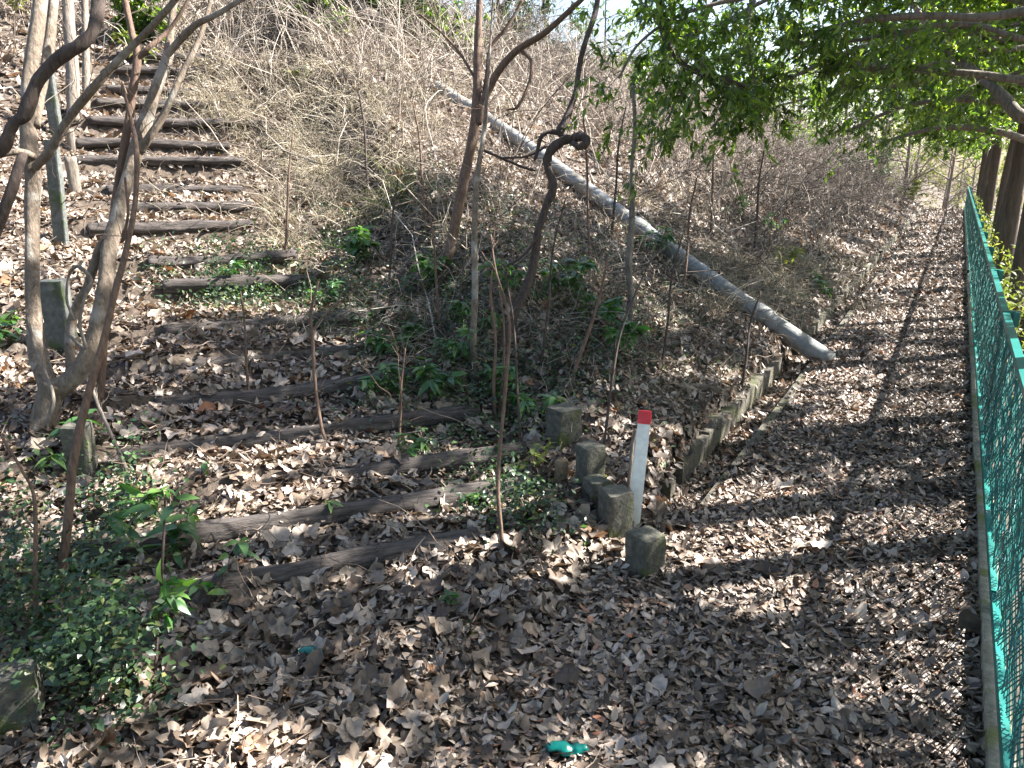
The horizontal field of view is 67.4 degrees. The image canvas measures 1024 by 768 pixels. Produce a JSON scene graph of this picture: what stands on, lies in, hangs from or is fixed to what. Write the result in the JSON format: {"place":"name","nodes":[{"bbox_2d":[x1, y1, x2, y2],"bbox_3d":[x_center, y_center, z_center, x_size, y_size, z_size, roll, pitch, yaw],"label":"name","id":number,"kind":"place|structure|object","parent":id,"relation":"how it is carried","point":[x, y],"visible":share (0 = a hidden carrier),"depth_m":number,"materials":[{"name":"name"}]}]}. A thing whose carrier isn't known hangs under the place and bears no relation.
{"place":"outdoors","nodes":[
{"label":"outdoors","id":0,"kind":"place"},
{"bbox_2d":[0,0,1023,767],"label":"ground","id":1,"kind":"structure","parent":0,"point":[146,398],"depth_m":5.19,"materials":[{"name":"soil"}]},
{"bbox_2d":[0,433,42,635],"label":"sapling","id":2,"kind":"object","parent":1,"relation":"on","point":[35,544],"visible":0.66,"depth_m":2.56,"materials":[{"name":"brown plant"}]},
{"bbox_2d":[0,657,47,739],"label":"concrete block","id":3,"kind":"structure","parent":1,"relation":"on","point":[25,692],"depth_m":2.23,"materials":[{"name":"concrete"}]},
{"bbox_2d":[0,0,80,122],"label":"tree","id":4,"kind":"object","parent":1,"relation":"on","point":[71,66],"visible":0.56,"depth_m":8.67,"materials":[{"name":"grey plant"}]},
{"bbox_2d":[39,66,60,134],"bbox_3d":[-4.912,-2.958,8.213,0.123,0.812,0.121,-4,16,-14],"label":"concrete post","id":5,"kind":"object","parent":1,"relation":"on","point":[52,109],"visible":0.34,"depth_m":8.17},
{"bbox_2d":[0,0,105,236],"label":"leaning tree","id":6,"kind":"object","parent":1,"relation":"on","point":[52,64],"visible":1,"depth_m":3.37,"materials":[{"name":"brown plant"}]},
{"bbox_2d":[43,139,69,248],"bbox_3d":[-3.504,-1.408,5.923,0.143,0.916,0.119,-4,16,-13],"label":"concrete post","id":7,"kind":"object","parent":1,"relation":"on","point":[56,191],"visible":0.59,"depth_m":5.88,"materials":[{"name":"concrete"}]},
{"bbox_2d":[40,278,76,354],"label":"concrete block","id":8,"kind":"structure","parent":1,"relation":"on","point":[55,311],"depth_m":4.49,"materials":[{"name":"concrete"}]},
{"bbox_2d":[64,156,81,192],"bbox_3d":[-4.006,-1.890,7.013,0.105,0.360,0.102,-9,18,-30],"label":"wooden peg","id":9,"kind":"object","parent":1,"relation":"on","point":[73,175],"visible":0.79,"depth_m":6.97,"materials":[{"name":"beige wood"}]},
{"bbox_2d":[60,421,98,476],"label":"concrete block","id":10,"kind":"structure","parent":1,"relation":"on","point":[67,429],"depth_m":3.46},
{"bbox_2d":[75,0,108,111],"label":"tree","id":11,"kind":"object","parent":1,"relation":"on","point":[86,53],"visible":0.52,"depth_m":9.18,"materials":[{"name":"grey plant"}]},
{"bbox_2d":[56,52,183,593],"bbox_3d":[-1.599,-0.243,2.937,0.517,1.987,0.832,9,18,28],"label":"sapling","id":12,"kind":"object","parent":1,"relation":"on","point":[74,459],"visible":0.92,"depth_m":2.83,"materials":[{"name":"brown plant"}]},
{"bbox_2d":[2,0,249,430],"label":"forked tree","id":13,"kind":"object","parent":1,"relation":"on","point":[41,37],"visible":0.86,"depth_m":3.80,"materials":[{"name":"brown plant"}]},
{"bbox_2d":[25,265,92,432],"bbox_3d":[-2.148,-0.128,3.719,0.314,0.881,0.269,-7,18,-25],"label":"climbing vine","id":14,"kind":"object","parent":13,"relation":"attached to","point":[75,341],"visible":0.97,"depth_m":3.64,"materials":[{"name":"brown plant"}]},
{"bbox_2d":[96,0,189,401],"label":"sapling","id":15,"kind":"object","parent":1,"relation":"on","point":[126,130],"visible":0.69,"depth_m":3.97,"materials":[{"name":"brown plant"}]},
{"bbox_2d":[105,0,180,43],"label":"evergreen shrub","id":16,"kind":"object","parent":1,"relation":"on","point":[141,23],"visible":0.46,"depth_m":11.13,"materials":[{"name":"green plant"}]},
{"bbox_2d":[115,485,175,524],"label":"young plant","id":17,"kind":"object","parent":1,"relation":"on","point":[152,500],"visible":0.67,"depth_m":3.18,"materials":[{"name":"green plant"}]},
{"bbox_2d":[75,137,229,150],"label":"log step","id":18,"kind":"object","parent":1,"relation":"on","point":[90,142],"visible":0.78,"depth_m":8.46,"materials":[{"name":"brown wood"}]},
{"bbox_2d":[106,501,207,569],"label":"young plant","id":19,"kind":"object","parent":1,"relation":"on","point":[186,527],"visible":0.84,"depth_m":2.97,"materials":[{"name":"green plant"}]},
{"bbox_2d":[73,155,243,165],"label":"log step","id":20,"kind":"object","parent":1,"relation":"on","point":[158,160],"visible":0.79,"depth_m":8.09,"materials":[{"name":"brown wood"}]},
{"bbox_2d":[119,482,200,674],"bbox_3d":[-1.093,0.625,2.393,0.259,0.679,0.184,2,16,8],"label":"sapling","id":21,"kind":"object","parent":1,"relation":"on","point":[174,602],"visible":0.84,"depth_m":2.39,"materials":[{"name":"green plant"}]},
{"bbox_2d":[96,98,227,108],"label":"log step","id":22,"kind":"object","parent":1,"relation":"on","point":[120,101],"visible":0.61,"depth_m":9.42,"materials":[{"name":"brown wood"}]},
{"bbox_2d":[87,219,253,235],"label":"log step","id":23,"kind":"object","parent":1,"relation":"on","point":[178,227],"visible":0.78,"depth_m":6.53,"materials":[{"name":"brown wood"}]},
{"bbox_2d":[106,184,242,194],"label":"log step","id":24,"kind":"object","parent":1,"relation":"on","point":[198,188],"visible":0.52,"depth_m":7.37,"materials":[{"name":"brown wood"}]},
{"bbox_2d":[89,116,274,127],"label":"log step","id":25,"kind":"object","parent":1,"relation":"on","point":[116,121],"visible":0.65,"depth_m":9.13,"materials":[{"name":"brown wood"}]},
{"bbox_2d":[99,55,273,137],"bbox_3d":[-3.688,-3.463,9.615,2.225,1.394,2.367,9,18,28],"label":"grass tussock","id":26,"kind":"object","parent":1,"relation":"on","point":[202,94],"depth_m":9.62,"materials":[{"name":"plant"}]},
{"bbox_2d":[126,201,253,213],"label":"log step","id":27,"kind":"object","parent":1,"relation":"on","point":[202,206],"visible":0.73,"depth_m":7.01,"materials":[{"name":"brown wood"}]},
{"bbox_2d":[148,249,296,270],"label":"log step","id":28,"kind":"object","parent":1,"relation":"on","point":[280,255],"visible":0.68,"depth_m":5.98,"materials":[{"name":"brown wood"}]},
{"bbox_2d":[188,537,259,600],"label":"young plant","id":29,"kind":"object","parent":1,"relation":"on","point":[242,545],"visible":0.92,"depth_m":2.79,"materials":[{"name":"green plant"}]},
{"bbox_2d":[162,274,320,294],"bbox_3d":[-1.980,-0.748,5.675,1.105,0.127,0.126,-7,17,-22],"label":"log step","id":30,"kind":"object","parent":1,"relation":"on","point":[192,284],"visible":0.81,"depth_m":5.60,"materials":[{"name":"brown wood"}]},
{"bbox_2d":[164,308,368,335],"bbox_3d":[-1.602,-0.397,5.106,1.306,0.135,0.126,-7,17,-22],"label":"log step","id":31,"kind":"object","parent":1,"relation":"on","point":[174,329],"visible":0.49,"depth_m":5.07,"materials":[{"name":"brown wood"}]},
{"bbox_2d":[193,343,355,367],"bbox_3d":[-1.433,-0.150,4.685,0.953,0.125,0.120,-7,17,-22],"label":"log step","id":32,"kind":"object","parent":1,"relation":"on","point":[223,362],"visible":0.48,"depth_m":4.67,"materials":[{"name":"brown wood"}]},
{"bbox_2d":[215,180,343,254],"bbox_3d":[-2.180,-1.376,6.745,1.652,0.819,1.105,1,16,4],"label":"grass tussock","id":33,"kind":"object","parent":1,"relation":"on","point":[275,223],"depth_m":6.78,"materials":[{"name":"plant"}]},
{"bbox_2d":[155,368,428,410],"bbox_3d":[-1.199,0.040,4.356,1.506,0.141,0.138,-6,17,-21],"label":"log step","id":34,"kind":"object","parent":1,"relation":"on","point":[284,391],"visible":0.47,"depth_m":4.26,"materials":[{"name":"brown wood"}]},
{"bbox_2d":[119,527,480,610],"bbox_3d":[-0.778,0.735,3.014,1.361,0.131,0.129,-6,17,-21],"label":"log step","id":35,"kind":"object","parent":1,"relation":"on","point":[361,556],"visible":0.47,"depth_m":3.00,"materials":[{"name":"brown wood"}]},
{"bbox_2d":[120,404,480,463],"bbox_3d":[-1.023,0.259,3.981,1.803,0.129,0.120,-7,17,-22],"label":"log step","id":36,"kind":"object","parent":1,"relation":"on","point":[383,422],"visible":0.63,"depth_m":3.95,"materials":[{"name":"brown wood"}]},
{"bbox_2d":[82,474,548,564],"bbox_3d":[-0.751,0.576,3.360,1.984,0.151,0.124,-6,17,-21],"label":"log step","id":37,"kind":"object","parent":1,"relation":"on","point":[204,529],"visible":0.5,"depth_m":3.27,"materials":[{"name":"brown wood"}]},
{"bbox_2d":[279,0,353,36],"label":"evergreen shrub","id":38,"kind":"object","parent":1,"relation":"on","point":[322,8],"visible":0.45,"depth_m":11.97,"materials":[{"name":"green plant"}]},
{"bbox_2d":[268,118,371,189],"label":"grass tussock","id":39,"kind":"object","parent":1,"relation":"on","point":[335,169],"depth_m":7.89,"materials":[{"name":"plant"}]},
{"bbox_2d":[293,252,386,443],"bbox_3d":[-0.889,-0.179,3.942,0.428,0.960,0.425,9,18,28],"label":"sapling","id":40,"kind":"object","parent":1,"relation":"on","point":[312,329],"visible":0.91,"depth_m":3.86,"materials":[{"name":"brown plant"}]},
{"bbox_2d":[336,225,382,264],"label":"young plant","id":41,"kind":"object","parent":1,"relation":"on","point":[354,243],"visible":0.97,"depth_m":6.30,"materials":[{"name":"green plant"}]},
{"bbox_2d":[339,0,393,35],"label":"fallen log","id":42,"kind":"object","parent":1,"relation":"on","point":[370,11],"visible":0.36,"depth_m":12.35,"materials":[{"name":"beige wood"}]},
{"bbox_2d":[357,363,409,399],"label":"young plant","id":43,"kind":"object","parent":1,"relation":"on","point":[366,382],"visible":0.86,"depth_m":4.31,"materials":[{"name":"green plant"}]},
{"bbox_2d":[358,322,427,355],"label":"young plant","id":44,"kind":"object","parent":1,"relation":"on","point":[379,345],"visible":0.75,"depth_m":4.83,"materials":[{"name":"green plant"}]},
{"bbox_2d":[264,442,527,483],"bbox_3d":[-0.538,0.413,3.759,1.302,0.117,0.119,-6,17,-21],"label":"log step","id":45,"kind":"object","parent":1,"relation":"on","point":[423,463],"visible":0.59,"depth_m":3.78,"materials":[{"name":"brown wood"}]},
{"bbox_2d":[345,149,459,225],"bbox_3d":[-0.909,-1.710,7.028,1.164,0.895,1.363,-8,18,-25],"label":"grass tussock","id":46,"kind":"object","parent":1,"relation":"on","point":[401,192],"depth_m":7.07,"materials":[{"name":"beige plant"}]},
{"bbox_2d":[364,314,448,446],"bbox_3d":[-0.518,0.017,3.850,0.336,0.722,0.363,4,16,15],"label":"bare shoot","id":47,"kind":"object","parent":1,"relation":"on","point":[400,409],"visible":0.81,"depth_m":3.87,"materials":[{"name":"brown plant"}]},
{"bbox_2d":[393,432,438,456],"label":"young plant","id":48,"kind":"object","parent":1,"relation":"on","point":[416,445],"visible":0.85,"depth_m":3.85,"materials":[{"name":"green plant"}]},
{"bbox_2d":[378,357,467,399],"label":"young plant","id":49,"kind":"object","parent":1,"relation":"on","point":[427,383],"visible":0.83,"depth_m":4.33,"materials":[{"name":"green plant"}]},
{"bbox_2d":[0,75,851,767],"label":"ground ivy","id":50,"kind":"object","parent":1,"relation":"on","point":[96,653],"visible":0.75,"depth_m":3.20,"materials":[{"name":"green plant"}]},
{"bbox_2d":[400,253,455,292],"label":"young plant","id":51,"kind":"object","parent":1,"relation":"on","point":[428,269],"visible":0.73,"depth_m":5.73,"materials":[{"name":"green plant"}]},
{"bbox_2d":[395,0,489,59],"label":"evergreen shrub","id":52,"kind":"object","parent":1,"relation":"on","point":[443,19],"visible":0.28,"depth_m":13.03,"materials":[{"name":"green plant"}]},
{"bbox_2d":[432,327,479,370],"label":"young plant","id":53,"kind":"object","parent":1,"relation":"on","point":[449,343],"visible":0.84,"depth_m":4.65,"materials":[{"name":"green plant"}]},
{"bbox_2d":[442,0,502,379],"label":"sapling","id":54,"kind":"object","parent":1,"relation":"on","point":[474,302],"visible":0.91,"depth_m":4.74,"materials":[{"name":"brown plant"}]},
{"bbox_2d":[447,299,502,332],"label":"young plant","id":55,"kind":"object","parent":1,"relation":"on","point":[464,309],"visible":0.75,"depth_m":5.01,"materials":[{"name":"green plant"}]},
{"bbox_2d":[0,0,969,767],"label":"dead twigs","id":56,"kind":"object","parent":1,"relation":"on","point":[160,178],"visible":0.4,"depth_m":4.11,"materials":[{"name":"wood"}]},
{"bbox_2d":[0,0,977,438],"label":"thicket","id":57,"kind":"object","parent":1,"relation":"on","point":[828,196],"visible":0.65,"depth_m":10.49,"materials":[{"name":"plant"}]},
{"bbox_2d":[0,0,984,767],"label":"fallen leaves","id":58,"kind":"object","parent":1,"relation":"on","point":[346,702],"depth_m":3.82,"materials":[{"name":"plant"}]},
{"bbox_2d":[89,0,912,463],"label":"dry grass","id":59,"kind":"structure","parent":1,"relation":"on","point":[323,92],"depth_m":8.42,"materials":[{"name":"plant"}]},
{"bbox_2d":[402,0,602,288],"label":"tree","id":60,"kind":"object","parent":1,"relation":"on","point":[477,108],"visible":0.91,"depth_m":5.74,"materials":[{"name":"brown plant"}]},
{"bbox_2d":[473,259,542,421],"bbox_3d":[-0.001,-0.227,4.348,0.376,0.898,0.595,-3,16,-12],"label":"sapling","id":61,"kind":"object","parent":1,"relation":"on","point":[490,301],"visible":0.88,"depth_m":4.33,"materials":[{"name":"brown plant"}]},
{"bbox_2d":[460,0,555,49],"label":"evergreen shrub","id":62,"kind":"object","parent":1,"relation":"on","point":[500,11],"visible":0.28,"depth_m":16.23,"materials":[{"name":"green plant"}]},
{"bbox_2d":[478,199,548,549],"bbox_3d":[-0.038,-0.013,3.136,0.337,1.446,0.383,9,18,28],"label":"sapling","id":63,"kind":"object","parent":1,"relation":"on","point":[499,512],"visible":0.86,"depth_m":3.12,"materials":[{"name":"brown plant"}]},
{"bbox_2d":[471,258,560,302],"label":"young plant","id":64,"kind":"object","parent":1,"relation":"on","point":[518,274],"visible":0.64,"depth_m":5.10,"materials":[{"name":"green plant"}]},
{"bbox_2d":[500,239,541,441],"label":"bare shoot","id":65,"kind":"object","parent":1,"relation":"on","point":[517,395],"visible":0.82,"depth_m":4.00,"materials":[{"name":"brown plant"}]},
{"bbox_2d":[506,381,565,419],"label":"young plant","id":66,"kind":"object","parent":1,"relation":"on","point":[529,403],"visible":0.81,"depth_m":4.22,"materials":[{"name":"green plant"}]},
{"bbox_2d":[483,0,599,357],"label":"twisted vine","id":67,"kind":"object","parent":1,"relation":"on","point":[561,141],"visible":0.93,"depth_m":4.88,"materials":[{"name":"brown plant"}]},
{"bbox_2d":[489,0,602,64],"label":"evergreen shrub","id":68,"kind":"object","parent":1,"relation":"on","point":[576,20],"visible":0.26,"depth_m":18.35,"materials":[{"name":"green plant"}]},
{"bbox_2d":[520,199,582,366],"bbox_3d":[0.262,-0.572,4.602,0.306,1.058,0.578,4,16,14],"label":"bare shoot","id":69,"kind":"object","parent":1,"relation":"on","point":[548,301],"visible":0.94,"depth_m":4.68,"materials":[{"name":"brown plant"}]},
{"bbox_2d":[545,402,581,452],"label":"concrete block","id":70,"kind":"structure","parent":1,"relation":"on","point":[563,419],"depth_m":3.98,"materials":[{"name":"concrete"}]},
{"bbox_2d":[542,257,598,296],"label":"young plant","id":71,"kind":"object","parent":1,"relation":"on","point":[580,265],"visible":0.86,"depth_m":5.35,"materials":[{"name":"green plant"}]},
{"bbox_2d":[575,440,605,489],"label":"concrete block","id":72,"kind":"structure","parent":1,"relation":"on","point":[589,461],"depth_m":3.61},
{"bbox_2d":[565,211,618,396],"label":"sapling","id":73,"kind":"object","parent":1,"relation":"on","point":[588,331],"visible":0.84,"depth_m":4.39,"materials":[{"name":"brown plant"}]},
{"bbox_2d":[564,282,625,326],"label":"young plant","id":74,"kind":"object","parent":1,"relation":"on","point":[616,301],"visible":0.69,"depth_m":5.28,"materials":[{"name":"green plant"}]},
{"bbox_2d":[582,474,609,508],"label":"concrete block","id":75,"kind":"structure","parent":1,"relation":"on","point":[592,484],"depth_m":3.51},
{"bbox_2d":[566,0,661,83],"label":"evergreen shrub","id":76,"kind":"object","parent":1,"relation":"on","point":[619,12],"visible":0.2,"depth_m":21.21,"materials":[{"name":"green plant"}]},
{"bbox_2d":[597,483,633,542],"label":"concrete block","id":77,"kind":"structure","parent":1,"relation":"on","point":[616,506],"depth_m":3.33,"materials":[{"name":"concrete"}]},
{"bbox_2d":[596,302,652,355],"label":"young plant","id":78,"kind":"object","parent":1,"relation":"on","point":[629,328],"visible":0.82,"depth_m":4.89,"materials":[{"name":"green plant"}]},
{"bbox_2d":[594,232,666,445],"bbox_3d":[0.570,-0.113,3.694,0.436,1.211,0.262,-6,17,-19],"label":"sapling","id":79,"kind":"object","parent":1,"relation":"on","point":[614,368],"visible":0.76,"depth_m":3.67,"materials":[{"name":"brown plant"}]},
{"bbox_2d":[432,81,835,361],"bbox_3d":[0.862,-2.205,8.660,0.333,2.786,6.574,-11,19,-33],"label":"drain pipe","id":80,"kind":"object","parent":1,"relation":"on","point":[798,341],"visible":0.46,"depth_m":7.37,"materials":[{"name":"plastic"}]},
{"bbox_2d":[595,53,673,321],"bbox_3d":[0.865,-1.415,5.506,0.422,2.058,0.824,14,21,41],"label":"sapling","id":81,"kind":"object","parent":1,"relation":"on","point":[629,268],"visible":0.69,"depth_m":5.50,"materials":[{"name":"brown plant"}]},
{"bbox_2d":[630,410,651,527],"bbox_3d":[0.578,0.439,3.518,0.068,0.620,0.270,5,17,18],"label":"boundary stake","id":82,"kind":"object","parent":1,"relation":"on","point":[640,453],"visible":0.81,"depth_m":3.49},
{"bbox_2d":[625,525,665,581],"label":"concrete block","id":83,"kind":"structure","parent":1,"relation":"on","point":[645,548],"depth_m":3.06,"materials":[{"name":"concrete"}]},
{"bbox_2d":[646,208,701,369],"bbox_3d":[1.068,-0.611,5.063,0.342,1.072,0.407,0,16,-1],"label":"bare shoot","id":84,"kind":"object","parent":1,"relation":"on","point":[668,310],"visible":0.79,"depth_m":5.06,"materials":[{"name":"brown plant"}]},
{"bbox_2d":[557,0,1023,204],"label":"overhanging tree","id":85,"kind":"object","parent":1,"relation":"on","point":[832,60],"visible":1,"depth_m":5.03,"materials":[{"name":"green plant"}]},
{"bbox_2d":[661,208,922,501],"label":"retaining kerb","id":86,"kind":"structure","parent":1,"relation":"on","point":[710,436],"depth_m":5.00,"materials":[{"name":"concrete"}]},
{"bbox_2d":[691,212,925,507],"bbox_3d":[8.362,-2.970,16.585,0.237,0.225,30.580,9,18,28],"label":"concrete gutter","id":87,"kind":"object","parent":1,"relation":"on","point":[770,417],"visible":0.12,"depth_m":5.10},
{"bbox_2d":[765,12,877,158],"bbox_3d":[9.218,-9.209,24.409,3.340,4.426,3.080,-4,16,-13],"label":"evergreen shrub","id":88,"kind":"object","parent":1,"relation":"on","point":[808,83],"visible":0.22,"depth_m":23.99,"materials":[{"name":"green plant"}]},
{"bbox_2d":[829,106,900,197],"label":"evergreen shrub","id":89,"kind":"object","parent":1,"relation":"on","point":[858,119],"visible":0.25,"depth_m":23.90,"materials":[{"name":"green plant"}]},
{"bbox_2d":[804,0,1023,295],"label":"evergreen tree","id":90,"kind":"object","parent":1,"relation":"on","point":[1011,213],"visible":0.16,"depth_m":9.91,"materials":[{"name":"green plant"}]},
{"bbox_2d":[804,0,1023,325],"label":"evergreen tree","id":91,"kind":"object","parent":1,"relation":"on","point":[1018,258],"visible":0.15,"depth_m":8.09,"materials":[{"name":"green plant"}]},
{"bbox_2d":[864,91,963,199],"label":"bare tree","id":92,"kind":"object","parent":1,"relation":"on","point":[906,160],"visible":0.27,"depth_m":31.41,"materials":[{"name":"grey plant"}]},
{"bbox_2d":[903,139,977,209],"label":"bare tree","id":93,"kind":"object","parent":1,"relation":"on","point":[950,182],"visible":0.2,"depth_m":35.64,"materials":[{"name":"brown plant"}]},
{"bbox_2d":[869,28,1017,237],"bbox_3d":[10.205,-5.963,16.553,5.000,7.429,4.518,12,20,37],"label":"evergreen tree","id":94,"kind":"object","parent":1,"relation":"on","point":[992,181],"visible":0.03,"depth_m":16.89,"materials":[{"name":"green plant"}]},
{"bbox_2d":[906,92,989,206],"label":"evergreen tree","id":95,"kind":"object","parent":1,"relation":"on","point":[982,165],"visible":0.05,"depth_m":26.48,"materials":[{"name":"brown plant"}]},
{"bbox_2d":[902,107,995,208],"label":"evergreen tree","id":96,"kind":"object","parent":1,"relation":"on","point":[985,178],"visible":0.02,"depth_m":22.90,"materials":[{"name":"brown plant"}]},
{"bbox_2d":[911,146,1002,208],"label":"distant tree","id":97,"kind":"object","parent":1,"relation":"on","point":[958,187],"visible":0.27,"depth_m":70.72,"materials":[{"name":"grey plant"}]},
{"bbox_2d":[898,2,1022,245],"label":"evergreen tree","id":98,"kind":"object","parent":1,"relation":"on","point":[1005,175],"visible":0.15,"depth_m":14.31,"materials":[{"name":"green plant"}]},
{"bbox_2d":[912,3,1023,262],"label":"evergreen tree","id":99,"kind":"object","parent":1,"relation":"on","point":[1000,216],"visible":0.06,"depth_m":12.22,"materials":[{"name":"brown plant"}]},
{"bbox_2d":[936,0,1023,353],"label":"evergreen tree","id":100,"kind":"object","parent":1,"relation":"on","point":[977,6],"visible":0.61,"depth_m":6.49,"materials":[{"name":"green plant"}]},
{"bbox_2d":[963,207,1015,767],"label":"fence kerb","id":101,"kind":"structure","parent":1,"relation":"on","point":[992,757],"depth_m":2.87,"materials":[{"name":"concrete"}]},
{"bbox_2d":[965,186,1023,767],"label":"fence","id":102,"kind":"object","parent":101,"relation":"on","point":[995,319],"visible":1,"depth_m":3.13,"materials":[{"name":"green metal"}]},
{"bbox_2d":[974,195,1023,397],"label":"weeds","id":103,"kind":"object","parent":1,"relation":"on","point":[1005,269],"visible":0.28,"depth_m":8.85,"materials":[{"name":"green plant"}]},
{"bbox_2d":[421,205,986,767],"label":"path","id":104,"kind":"structure","parent":0,"point":[785,697],"depth_m":2.96,"materials":[{"name":"plant"}]},
{"bbox_2d":[545,740,588,756],"bbox_3d":[0.156,1.031,2.166,0.126,0.042,0.056,2,16,7],"label":"plastic wrapper","id":105,"kind":"object","parent":104,"relation":"on","point":[563,746],"visible":0.98,"depth_m":2.16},
{"bbox_2d":[443,0,1023,207],"label":"sky","id":106,"kind":"structure","parent":0,"point":[612,4],"materials":[{"name":"white"}]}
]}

